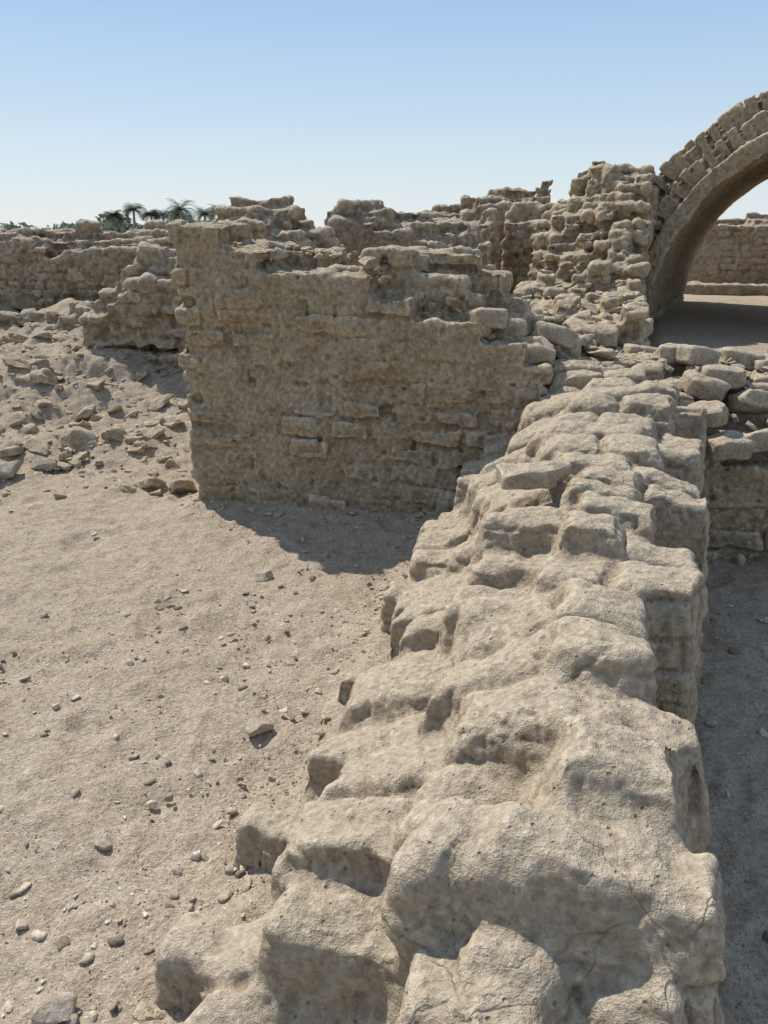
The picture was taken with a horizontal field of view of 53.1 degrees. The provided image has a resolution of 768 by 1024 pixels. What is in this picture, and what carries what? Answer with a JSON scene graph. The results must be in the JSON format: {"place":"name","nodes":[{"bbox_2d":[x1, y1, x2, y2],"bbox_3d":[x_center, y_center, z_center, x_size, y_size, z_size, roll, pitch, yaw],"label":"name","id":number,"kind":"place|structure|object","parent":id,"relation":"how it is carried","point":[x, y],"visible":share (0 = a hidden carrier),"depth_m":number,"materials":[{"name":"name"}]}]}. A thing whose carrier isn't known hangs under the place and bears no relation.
{"place":"outdoors","nodes":[
{"label":"outdoors","id":0,"kind":"place"},
{"bbox_2d":[0,294,767,1023],"bbox_3d":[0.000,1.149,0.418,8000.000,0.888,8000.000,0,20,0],"label":"ground","id":1,"kind":"structure","parent":0,"point":[138,538],"depth_m":2.92,"materials":[{"name":"beige sand"}]},
{"bbox_2d":[0,460,20,479],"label":"stone","id":2,"kind":"object","parent":1,"relation":"on","point":[8,470],"visible":0.98,"depth_m":5.17,"materials":[{"name":"stone"}]},
{"bbox_2d":[30,457,57,471],"bbox_3d":[-2.379,-0.328,5.371,0.180,0.094,0.119,-6,21,-16],"label":"stone","id":3,"kind":"object","parent":1,"relation":"on","point":[46,464],"visible":0.99,"depth_m":5.35,"materials":[{"name":"stone"}]},
{"bbox_2d":[0,300,91,330],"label":"mudbrick wall","id":4,"kind":"structure","parent":1,"relation":"on","point":[53,320],"depth_m":8.27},
{"bbox_2d":[31,991,77,1023],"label":"stone","id":5,"kind":"object","parent":1,"relation":"on","point":[55,1008],"visible":0.99,"depth_m":1.68,"materials":[{"name":"stone"}]},
{"bbox_2d":[0,218,176,310],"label":"mudbrick wall","id":6,"kind":"structure","parent":1,"relation":"on","point":[84,260],"depth_m":10.12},
{"bbox_2d":[94,838,112,850],"bbox_3d":[-0.780,0.926,2.135,0.050,0.023,0.037,0,20,0],"label":"stone","id":7,"kind":"object","parent":1,"relation":"on","point":[100,844],"visible":1,"depth_m":2.13,"materials":[{"name":"stone"}]},
{"bbox_2d":[0,213,209,232],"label":"distant trees","id":8,"kind":"object","parent":1,"relation":"on","point":[123,227],"visible":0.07,"depth_m":144.35,"materials":[{"name":"green plant"}]},
{"bbox_2d":[102,209,123,232],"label":"palm tree","id":9,"kind":"object","parent":1,"relation":"on","point":[117,215],"visible":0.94,"depth_m":139.67,"materials":[{"name":"green plant"}]},
{"bbox_2d":[78,241,185,370],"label":"mudbrick wall","id":10,"kind":"structure","parent":1,"relation":"on","point":[138,304],"depth_m":7.05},
{"bbox_2d":[122,203,145,228],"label":"palm tree","id":11,"kind":"object","parent":1,"relation":"on","point":[134,209],"visible":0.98,"depth_m":137.59,"materials":[{"name":"green plant"}]},
{"bbox_2d":[140,209,161,221],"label":"palm tree","id":12,"kind":"object","parent":1,"relation":"on","point":[151,215],"visible":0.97,"depth_m":136.03,"materials":[{"name":"green plant"}]},
{"bbox_2d":[154,209,169,220],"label":"palm tree","id":13,"kind":"object","parent":1,"relation":"on","point":[162,213],"visible":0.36,"depth_m":153.70,"materials":[{"name":"green plant"}]},
{"bbox_2d":[164,208,185,221],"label":"palm tree","id":14,"kind":"object","parent":1,"relation":"on","point":[176,215],"visible":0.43,"depth_m":139.58,"materials":[{"name":"green plant"}]},
{"bbox_2d":[165,198,196,222],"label":"palm tree","id":15,"kind":"object","parent":1,"relation":"on","point":[188,212],"visible":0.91,"depth_m":130.23,"materials":[{"name":"green plant"}]},
{"bbox_2d":[193,206,216,221],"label":"palm tree","id":16,"kind":"object","parent":1,"relation":"on","point":[201,213],"visible":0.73,"depth_m":135.62,"materials":[{"name":"green plant"}]},
{"bbox_2d":[205,204,225,221],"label":"palm tree","id":17,"kind":"object","parent":1,"relation":"on","point":[210,210],"visible":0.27,"depth_m":129.72,"materials":[{"name":"green plant"}]},
{"bbox_2d":[0,322,436,1023],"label":"rubble","id":18,"kind":"object","parent":1,"relation":"on","point":[82,440],"visible":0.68,"depth_m":5.67,"materials":[{"name":"beige stone"}]},
{"bbox_2d":[217,888,232,903],"bbox_3d":[-0.402,0.979,1.953,0.028,0.023,0.042,13,24,33],"label":"stone","id":19,"kind":"object","parent":1,"relation":"on","point":[225,895],"visible":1,"depth_m":1.95,"materials":[{"name":"stone"}]},
{"bbox_2d":[245,717,273,735],"bbox_3d":[-0.430,0.734,2.629,0.099,0.053,0.072,-16,25,-37],"label":"stone","id":20,"kind":"object","parent":1,"relation":"on","point":[256,725],"visible":1,"depth_m":2.61,"materials":[{"name":"stone"}]},
{"bbox_2d":[255,569,272,581],"bbox_3d":[-0.590,0.316,3.797,0.078,0.054,0.103,8,22,22],"label":"stone","id":21,"kind":"object","parent":1,"relation":"on","point":[264,575],"visible":1,"depth_m":3.78,"materials":[{"name":"stone"}]},
{"bbox_2d":[194,195,344,248],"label":"mudbrick wall","id":22,"kind":"structure","parent":1,"relation":"on","point":[283,219],"depth_m":7.23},
{"bbox_2d":[324,198,499,265],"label":"mudbrick wall","id":23,"kind":"structure","parent":1,"relation":"on","point":[358,225],"depth_m":8.58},
{"bbox_2d":[154,361,725,1023],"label":"mudbrick wall","id":24,"kind":"structure","parent":1,"relation":"on","point":[500,815],"depth_m":1.62,"materials":[{"name":"beige stone"}]},
{"bbox_2d":[165,219,767,566],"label":"mudbrick wall","id":25,"kind":"structure","parent":1,"relation":"on","point":[327,382],"depth_m":4.29,"materials":[{"name":"beige brick"}]},
{"bbox_2d":[233,202,652,489],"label":"loose bricks","id":26,"kind":"object","parent":25,"relation":"on","point":[554,335],"visible":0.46,"depth_m":4.16,"materials":[{"name":"beige stone"}]},
{"bbox_2d":[601,343,767,460],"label":"brick rubble pile","id":27,"kind":"object","parent":25,"relation":"on","point":[712,380],"visible":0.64,"depth_m":4.02,"materials":[{"name":"beige stone"}]},
{"bbox_2d":[421,180,552,269],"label":"mudbrick wall","id":28,"kind":"structure","parent":1,"relation":"on","point":[500,200],"depth_m":9.98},
{"bbox_2d":[501,185,659,293],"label":"mudbrick wall","id":29,"kind":"structure","parent":1,"relation":"on","point":[516,241],"depth_m":8.99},
{"bbox_2d":[513,160,656,349],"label":"mudbrick wall","id":30,"kind":"structure","parent":1,"relation":"on","point":[613,200],"depth_m":7.89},
{"bbox_2d":[644,91,767,323],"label":"brick vault","id":31,"kind":"object","parent":1,"relation":"on","point":[704,181],"visible":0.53,"depth_m":8.39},
{"bbox_2d":[684,281,767,295],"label":"mudbrick wall","id":32,"kind":"structure","parent":1,"relation":"on","point":[702,288],"depth_m":14.32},
{"bbox_2d":[687,212,767,283],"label":"mudbrick wall","id":33,"kind":"structure","parent":1,"relation":"on","point":[733,250],"depth_m":15.96,"materials":[{"name":"beige brick"}]},
{"bbox_2d":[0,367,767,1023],"bbox_3d":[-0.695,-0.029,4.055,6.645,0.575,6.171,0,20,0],"label":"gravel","id":34,"kind":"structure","parent":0,"point":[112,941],"depth_m":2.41,"materials":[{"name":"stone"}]},
{"bbox_2d":[0,0,767,229],"label":"sky","id":35,"kind":"structure","parent":0,"point":[414,106],"materials":[{"name":"blue"}]}
]}

